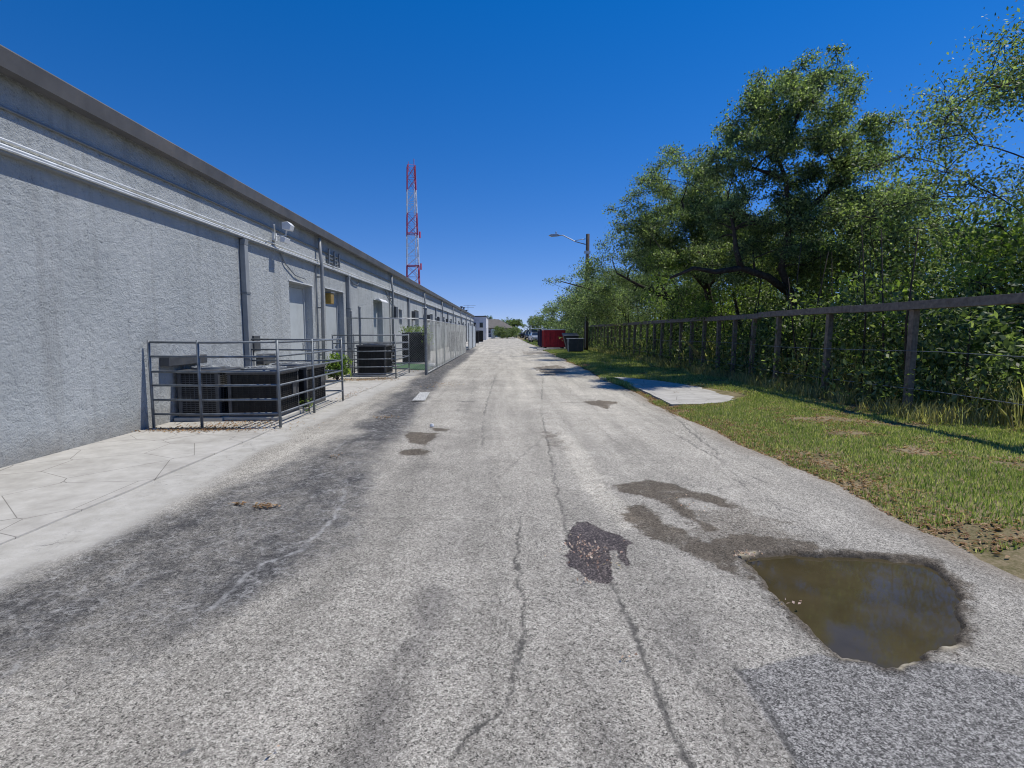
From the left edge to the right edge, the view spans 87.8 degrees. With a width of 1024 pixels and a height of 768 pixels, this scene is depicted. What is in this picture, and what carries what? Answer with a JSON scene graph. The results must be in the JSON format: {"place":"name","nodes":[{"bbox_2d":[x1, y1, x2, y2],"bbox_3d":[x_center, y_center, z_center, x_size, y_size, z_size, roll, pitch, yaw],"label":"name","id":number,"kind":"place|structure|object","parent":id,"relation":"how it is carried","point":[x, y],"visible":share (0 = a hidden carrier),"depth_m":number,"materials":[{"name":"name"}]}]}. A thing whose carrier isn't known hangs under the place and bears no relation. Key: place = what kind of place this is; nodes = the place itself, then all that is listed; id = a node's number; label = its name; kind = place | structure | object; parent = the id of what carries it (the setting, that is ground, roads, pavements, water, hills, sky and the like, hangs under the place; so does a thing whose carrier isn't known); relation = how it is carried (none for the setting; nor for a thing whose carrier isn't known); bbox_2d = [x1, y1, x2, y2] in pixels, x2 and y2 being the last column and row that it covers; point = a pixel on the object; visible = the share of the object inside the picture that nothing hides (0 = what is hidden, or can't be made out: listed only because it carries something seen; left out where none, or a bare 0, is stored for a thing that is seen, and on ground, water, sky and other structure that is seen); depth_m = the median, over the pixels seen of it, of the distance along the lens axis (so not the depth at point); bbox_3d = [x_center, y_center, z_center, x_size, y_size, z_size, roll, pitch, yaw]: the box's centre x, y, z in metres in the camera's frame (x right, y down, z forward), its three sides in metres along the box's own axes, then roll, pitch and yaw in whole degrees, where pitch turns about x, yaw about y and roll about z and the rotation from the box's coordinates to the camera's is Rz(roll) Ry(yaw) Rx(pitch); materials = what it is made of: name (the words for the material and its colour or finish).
{"place":"outdoors","nodes":[
{"label":"outdoors","id":0,"kind":"place"},
{"bbox_2d":[0,337,489,544],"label":"concrete apron","id":1,"kind":"object","parent":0,"point":[40,493],"visible":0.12,"depth_m":5.89,"materials":[{"name":"grey concrete"}]},
{"bbox_2d":[174,364,241,420],"bbox_3d":[-5.237,0.118,9.293,0.800,0.920,0.970,0,6,-1],"label":"condenser unit","id":2,"kind":"object","parent":1,"relation":"on","point":[207,393],"visible":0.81,"depth_m":8.89,"materials":[{"name":"metal"}]},
{"bbox_2d":[147,338,343,427],"bbox_3d":[-4.611,-0.155,9.830,1.994,1.360,3.292,0,6,-1],"label":"tube cage","id":3,"kind":"object","parent":1,"relation":"on","point":[199,372],"visible":0.91,"depth_m":8.23,"materials":[{"name":"grey metal"}]},
{"bbox_2d":[224,365,303,420],"bbox_3d":[-4.348,0.122,9.364,0.980,0.900,0.980,0,6,-1],"label":"condenser unit","id":4,"kind":"object","parent":1,"relation":"on","point":[256,392],"visible":0.84,"depth_m":8.97,"materials":[{"name":"metal"}]},
{"bbox_2d":[272,361,329,410],"bbox_3d":[-4.328,0.005,10.554,1.020,0.900,1.170,0,6,-1],"label":"condenser unit","id":5,"kind":"object","parent":1,"relation":"on","point":[304,373],"visible":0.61,"depth_m":10.28,"materials":[{"name":"metal"}]},
{"bbox_2d":[299,398,316,411],"bbox_3d":[-3.841,0.368,9.958,0.295,0.299,0.416,-5,7,-39],"label":"wall plant","id":6,"kind":"object","parent":1,"relation":"on","point":[308,404],"depth_m":9.90,"materials":[{"name":"green plant"}]},
{"bbox_2d":[325,353,352,379],"bbox_3d":[-5.308,-0.526,16.063,0.950,0.901,0.943,-5,7,-41],"label":"shrub","id":7,"kind":"object","parent":1,"relation":"on","point":[336,366],"depth_m":15.96,"materials":[{"name":"green plant"}]},
{"bbox_2d":[332,334,409,378],"bbox_3d":[-4.717,-0.990,18.112,2.024,1.410,2.442,0,6,-1],"label":"tube cage","id":8,"kind":"object","parent":1,"relation":"on","point":[395,351],"visible":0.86,"depth_m":16.95,"materials":[{"name":"grey metal"}]},
{"bbox_2d":[355,344,394,376],"bbox_3d":[-4.684,-0.855,18.227,1.070,1.120,1.220,0,6,-1],"label":"condenser unit","id":9,"kind":"object","parent":1,"relation":"on","point":[372,355],"visible":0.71,"depth_m":17.69,"materials":[{"name":"metal"}]},
{"bbox_2d":[392,346,396,367],"bbox_3d":[-5.328,-1.173,22.305,0.820,0.960,0.920,0,6,-1],"label":"condenser unit","id":10,"kind":"object","parent":1,"relation":"on","point":[394,356],"visible":0.07,"depth_m":22.45,"materials":[{"name":"metal"}]},
{"bbox_2d":[346,306,465,374],"bbox_3d":[-4.489,-2.461,28.214,2.784,2.410,19.701,0,6,-1],"label":"chain link fence","id":11,"kind":"object","parent":1,"relation":"on","point":[436,334],"visible":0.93,"depth_m":20.89,"materials":[{"name":"metal"}]},
{"bbox_2d":[401,331,430,363],"bbox_3d":[-4.612,-1.784,25.724,1.270,1.510,1.420,0,6,-1],"label":"condenser unit","id":12,"kind":"object","parent":1,"relation":"on","point":[418,337],"visible":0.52,"depth_m":25.10,"materials":[{"name":"metal"}]},
{"bbox_2d":[400,323,432,344],"bbox_3d":[-4.571,-2.381,25.546,1.778,1.073,1.783,0,6,-1],"label":"vine","id":13,"kind":"object","parent":12,"relation":"on","point":[415,329],"visible":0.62,"depth_m":25.41,"materials":[{"name":"green plant"}]},
{"bbox_2d":[394,364,438,369],"bbox_3d":[-4.436,-0.751,22.813,2.300,0.012,4.100,0,6,-1],"label":"turf mat","id":14,"kind":"object","parent":1,"relation":"on","point":[419,366],"visible":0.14,"depth_m":22.71,"materials":[{"name":"green plant"}]},
{"bbox_2d":[448,331,461,351],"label":"condenser unit","id":15,"kind":"object","parent":1,"relation":"on","point":[453,341],"visible":0.16,"depth_m":40.34,"materials":[{"name":"metal"}]},
{"bbox_2d":[476,331,478,342],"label":"condenser unit","id":16,"kind":"object","parent":1,"relation":"on","point":[477,336],"visible":0.37,"depth_m":69.69,"materials":[{"name":"metal"}]},
{"bbox_2d":[476,330,483,341],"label":"condenser unit","id":17,"kind":"object","parent":1,"relation":"on","point":[480,335],"visible":0.6,"depth_m":79.65,"materials":[{"name":"metal"}]},
{"bbox_2d":[0,337,1023,767],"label":"road","id":18,"kind":"structure","parent":0,"point":[402,587],"depth_m":2.90,"materials":[{"name":"grey asphalt"}]},
{"bbox_2d":[135,370,464,507],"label":"leaf litter","id":19,"kind":"object","parent":18,"relation":"on","point":[260,505],"visible":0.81,"depth_m":8.20,"materials":[{"name":"brown plant"}]},
{"bbox_2d":[413,392,429,399],"bbox_3d":[-2.080,0.279,12.338,0.281,0.001,1.637,0,6,-4],"label":"painted marking","id":20,"kind":"object","parent":18,"relation":"on","point":[421,395],"visible":1,"depth_m":12.25,"materials":[{"name":"white paint"}]},
{"bbox_2d":[468,323,475,349],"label":"sheet panel fence","id":21,"kind":"object","parent":18,"relation":"on","point":[471,336],"visible":0.99,"depth_m":48.03,"materials":[{"name":"white metal"}]},
{"bbox_2d":[268,494,801,754],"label":"fallen leaves","id":22,"kind":"object","parent":18,"relation":"on","point":[590,553],"visible":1,"depth_m":3.57,"materials":[{"name":"brown plant"}]},
{"bbox_2d":[745,555,961,667],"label":"puddle water","id":23,"kind":"structure","parent":18,"relation":"on","point":[883,613],"depth_m":3.01,"materials":[{"name":"brown liquid"}]},
{"bbox_2d":[0,0,1023,331],"label":"sky","id":24,"kind":"structure","parent":0,"point":[518,121],"materials":[{"name":"blue"}]},
{"bbox_2d":[517,337,1023,579],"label":"verge ground","id":25,"kind":"structure","parent":0,"point":[1013,564],"depth_m":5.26,"materials":[{"name":"green plant"}]},
{"bbox_2d":[524,330,528,339],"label":"parked suv","id":26,"kind":"object","parent":25,"relation":"on","point":[525,334],"visible":0.5,"depth_m":96.73,"materials":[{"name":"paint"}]},
{"bbox_2d":[527,330,537,340],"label":"parked suv","id":27,"kind":"object","parent":25,"relation":"on","point":[529,333],"visible":0.45,"depth_m":87.04,"materials":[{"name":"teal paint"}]},
{"bbox_2d":[529,332,537,341],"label":"parked car","id":28,"kind":"object","parent":25,"relation":"on","point":[533,336],"visible":0.48,"depth_m":74.65,"materials":[{"name":"silver metal"}]},
{"bbox_2d":[536,347,560,349],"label":"dumpster pad","id":29,"kind":"object","parent":25,"relation":"on","point":[541,348],"visible":0.27,"depth_m":46.98,"materials":[{"name":"concrete"}]},
{"bbox_2d":[538,329,541,346],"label":"open dumpster","id":30,"kind":"object","parent":29,"relation":"on","point":[539,337],"visible":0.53,"depth_m":50.23,"materials":[{"name":"metal"}]},
{"bbox_2d":[541,329,565,347],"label":"open dumpster","id":31,"kind":"object","parent":29,"relation":"on","point":[550,337],"visible":0.91,"depth_m":47.30,"materials":[{"name":"red metal"}]},
{"bbox_2d":[528,298,580,332],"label":"oak tree","id":32,"kind":"object","parent":25,"relation":"on","point":[538,320],"visible":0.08,"depth_m":83.17,"materials":[{"name":"green plant"}]},
{"bbox_2d":[551,302,574,328],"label":"oak tree","id":33,"kind":"object","parent":25,"relation":"on","point":[561,321],"visible":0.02,"depth_m":105.70,"materials":[{"name":"green plant"}]},
{"bbox_2d":[549,232,590,349],"bbox_3d":[4.237,-6.759,39.580,3.071,8.954,0.386,0,6,-1],"label":"utility pole","id":34,"kind":"object","parent":25,"relation":"on","point":[587,252],"visible":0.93,"depth_m":39.24,"materials":[{"name":"brown wood"}]},
{"bbox_2d":[562,333,578,348],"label":"lidded bin","id":35,"kind":"object","parent":25,"relation":"on","point":[570,335],"visible":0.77,"depth_m":42.89,"materials":[{"name":"plastic"}]},
{"bbox_2d":[566,338,583,351],"bbox_3d":[4.506,-2.754,37.991,1.140,1.030,1.065,0,6,-1],"label":"waste bin","id":36,"kind":"object","parent":25,"relation":"on","point":[575,344],"visible":0.86,"depth_m":37.50,"materials":[{"name":"plastic"}]},
{"bbox_2d":[539,297,629,332],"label":"oak tree","id":37,"kind":"object","parent":25,"relation":"on","point":[553,312],"visible":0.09,"depth_m":66.38,"materials":[{"name":"green plant"}]},
{"bbox_2d":[541,281,633,345],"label":"oak tree","id":38,"kind":"object","parent":25,"relation":"on","point":[562,308],"visible":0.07,"depth_m":52.53,"materials":[{"name":"green plant"}]},
{"bbox_2d":[554,267,652,341],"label":"oak tree","id":39,"kind":"object","parent":25,"relation":"on","point":[579,327],"visible":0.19,"depth_m":44.52,"materials":[{"name":"green plant"}]},
{"bbox_2d":[542,261,689,337],"bbox_3d":[6.928,-5.050,34.265,10.389,6.567,9.222,0,6,-1],"label":"oak tree","id":40,"kind":"object","parent":25,"relation":"on","point":[597,305],"visible":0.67,"depth_m":32.55,"materials":[{"name":"green plant"}]},
{"bbox_2d":[598,375,634,387],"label":"joint grass","id":41,"kind":"structure","parent":25,"relation":"on","point":[615,380],"depth_m":15.73,"materials":[{"name":"green plant"}]},
{"bbox_2d":[600,377,732,405],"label":"concrete slab","id":42,"kind":"structure","parent":25,"relation":"on","point":[681,395],"depth_m":12.94,"materials":[{"name":"grey concrete"}]},
{"bbox_2d":[569,225,772,347],"bbox_3d":[9.660,-4.798,28.195,13.324,7.249,9.397,0,6,-1],"label":"oak tree","id":43,"kind":"object","parent":25,"relation":"on","point":[635,296],"visible":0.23,"depth_m":28.39,"materials":[{"name":"green plant"}]},
{"bbox_2d":[630,279,717,319],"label":"oak tree","id":44,"kind":"object","parent":25,"relation":"on","point":[656,306],"depth_m":54.28,"materials":[{"name":"green plant"}]},
{"bbox_2d":[602,141,765,328],"bbox_3d":[7.565,-5.235,22.548,6.119,9.242,11.228,4,7,38],"label":"oak tree","id":45,"kind":"object","parent":25,"relation":"on","point":[650,231],"visible":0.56,"depth_m":20.16,"materials":[{"name":"green plant"}]},
{"bbox_2d":[630,270,746,328],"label":"oak tree","id":46,"kind":"object","parent":25,"relation":"on","point":[676,281],"depth_m":38.10,"materials":[{"name":"green plant"}]},
{"bbox_2d":[639,237,798,336],"bbox_3d":[7.377,-2.929,19.553,6.174,5.152,4.647,0,6,-1],"label":"young tree","id":47,"kind":"object","parent":25,"relation":"on","point":[704,308],"visible":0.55,"depth_m":19.19,"materials":[{"name":"green plant"}]},
{"bbox_2d":[660,208,848,332],"bbox_3d":[14.062,-4.984,29.044,10.587,8.974,9.145,-4,7,-33],"label":"oak tree","id":48,"kind":"object","parent":25,"relation":"on","point":[747,281],"visible":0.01,"depth_m":28.29,"materials":[{"name":"green plant"}]},
{"bbox_2d":[680,232,844,336],"bbox_3d":[11.735,-3.706,24.628,7.500,7.246,7.114,0,6,-1],"label":"oak tree","id":49,"kind":"object","parent":25,"relation":"on","point":[756,289],"visible":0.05,"depth_m":24.26,"materials":[{"name":"green plant"}]},
{"bbox_2d":[549,203,1023,419],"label":"undergrowth","id":50,"kind":"object","parent":25,"relation":"on","point":[952,327],"visible":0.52,"depth_m":11.39,"materials":[{"name":"green plant"}]},
{"bbox_2d":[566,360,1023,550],"bbox_3d":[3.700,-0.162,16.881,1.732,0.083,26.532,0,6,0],"label":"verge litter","id":51,"kind":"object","parent":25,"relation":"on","point":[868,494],"visible":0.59,"depth_m":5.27,"materials":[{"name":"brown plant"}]},
{"bbox_2d":[629,174,973,398],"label":"lime undergrowth","id":52,"kind":"object","parent":25,"relation":"on","point":[845,280],"visible":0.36,"depth_m":13.23,"materials":[{"name":"green plant"}]},
{"bbox_2d":[582,293,1023,409],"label":"timber fence","id":53,"kind":"object","parent":25,"relation":"on","point":[913,307],"visible":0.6,"depth_m":11.70,"materials":[{"name":"brown wood"}]},
{"bbox_2d":[583,335,1023,428],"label":"tall weeds","id":54,"kind":"object","parent":25,"relation":"on","point":[943,415],"visible":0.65,"depth_m":10.73,"materials":[{"name":"green plant"}]},
{"bbox_2d":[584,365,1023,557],"bbox_3d":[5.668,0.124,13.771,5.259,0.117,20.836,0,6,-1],"label":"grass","id":55,"kind":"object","parent":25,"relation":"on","point":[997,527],"depth_m":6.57,"materials":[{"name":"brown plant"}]},
{"bbox_2d":[669,40,944,351],"bbox_3d":[9.668,-5.202,17.454,10.256,10.143,7.388,0,6,-1],"label":"oak tree","id":56,"kind":"object","parent":25,"relation":"on","point":[776,133],"visible":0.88,"depth_m":15.61,"materials":[{"name":"green plant"}]},
{"bbox_2d":[594,225,1023,405],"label":"sapling stems","id":57,"kind":"object","parent":25,"relation":"on","point":[905,339],"visible":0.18,"depth_m":12.43,"materials":[{"name":"brown plant"}]},
{"bbox_2d":[724,192,966,355],"bbox_3d":[11.934,-3.234,19.180,7.566,6.644,6.747,0,6,-1],"label":"oak tree","id":58,"kind":"object","parent":25,"relation":"on","point":[837,237],"visible":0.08,"depth_m":17.97,"materials":[{"name":"green plant"}]},
{"bbox_2d":[768,148,1022,349],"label":"oak tree","id":59,"kind":"object","parent":25,"relation":"on","point":[958,213],"visible":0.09,"depth_m":17.46,"materials":[{"name":"green plant"}]},
{"bbox_2d":[824,0,1023,364],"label":"oak tree","id":60,"kind":"object","parent":25,"relation":"on","point":[1001,86],"visible":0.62,"depth_m":12.45,"materials":[{"name":"green plant"}]},
{"bbox_2d":[848,182,1023,392],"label":"oak tree","id":61,"kind":"object","parent":25,"relation":"on","point":[1003,250],"visible":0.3,"depth_m":10.99,"materials":[{"name":"green plant"}]},
{"label":"ground","id":62,"kind":"structure","parent":0,"visible":0},
{"bbox_2d":[0,44,474,467],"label":"warehouse building","id":63,"kind":"structure","parent":62,"relation":"on","point":[123,239],"depth_m":7.81,"materials":[{"name":"paint"}]},
{"bbox_2d":[289,287,305,361],"bbox_3d":[-5.968,-1.293,14.620,0.121,2.690,1.470,0,6,-1],"label":"door","id":64,"kind":"structure","parent":63,"relation":"in","point":[295,294],"depth_m":14.78,"materials":[{"name":"paint"}]},
{"bbox_2d":[325,295,337,369],"bbox_3d":[-6.018,-1.598,17.528,0.121,2.730,1.720,0,6,-1],"label":"door","id":65,"kind":"structure","parent":63,"relation":"in","point":[331,323],"depth_m":17.80,"materials":[{"name":"paint"}]},
{"bbox_2d":[373,303,378,341],"bbox_3d":[-6.120,-2.196,23.548,0.121,2.750,1.520,0,6,-1],"label":"door","id":66,"kind":"structure","parent":63,"relation":"in","point":[374,305],"depth_m":23.94,"materials":[{"name":"paint"}]},
{"bbox_2d":[406,163,421,283],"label":"lattice tower","id":67,"kind":"structure","parent":62,"relation":"on","point":[419,266],"depth_m":92.22,"materials":[{"name":"red metal"}]},
{"bbox_2d":[473,316,488,339],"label":"white block building","id":68,"kind":"structure","parent":62,"relation":"on","point":[480,322],"depth_m":100.79,"materials":[{"name":"paint"}]},
{"bbox_2d":[488,319,511,336],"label":"brown roofed house","id":69,"kind":"structure","parent":62,"relation":"on","point":[492,323],"depth_m":151.81,"materials":[{"name":"paint"}]},
{"bbox_2d":[491,325,520,338],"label":"hedge","id":70,"kind":"object","parent":62,"relation":"on","point":[503,334],"visible":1,"depth_m":122.31,"materials":[{"name":"green plant"}]},
{"bbox_2d":[501,317,526,335],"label":"tree","id":71,"kind":"object","parent":62,"relation":"on","point":[514,322],"visible":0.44,"depth_m":174.19,"materials":[{"name":"green plant"}]},
{"bbox_2d":[525,315,556,330],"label":"tree","id":72,"kind":"object","parent":62,"relation":"on","point":[531,323],"visible":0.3,"depth_m":168.72,"materials":[{"name":"green plant"}]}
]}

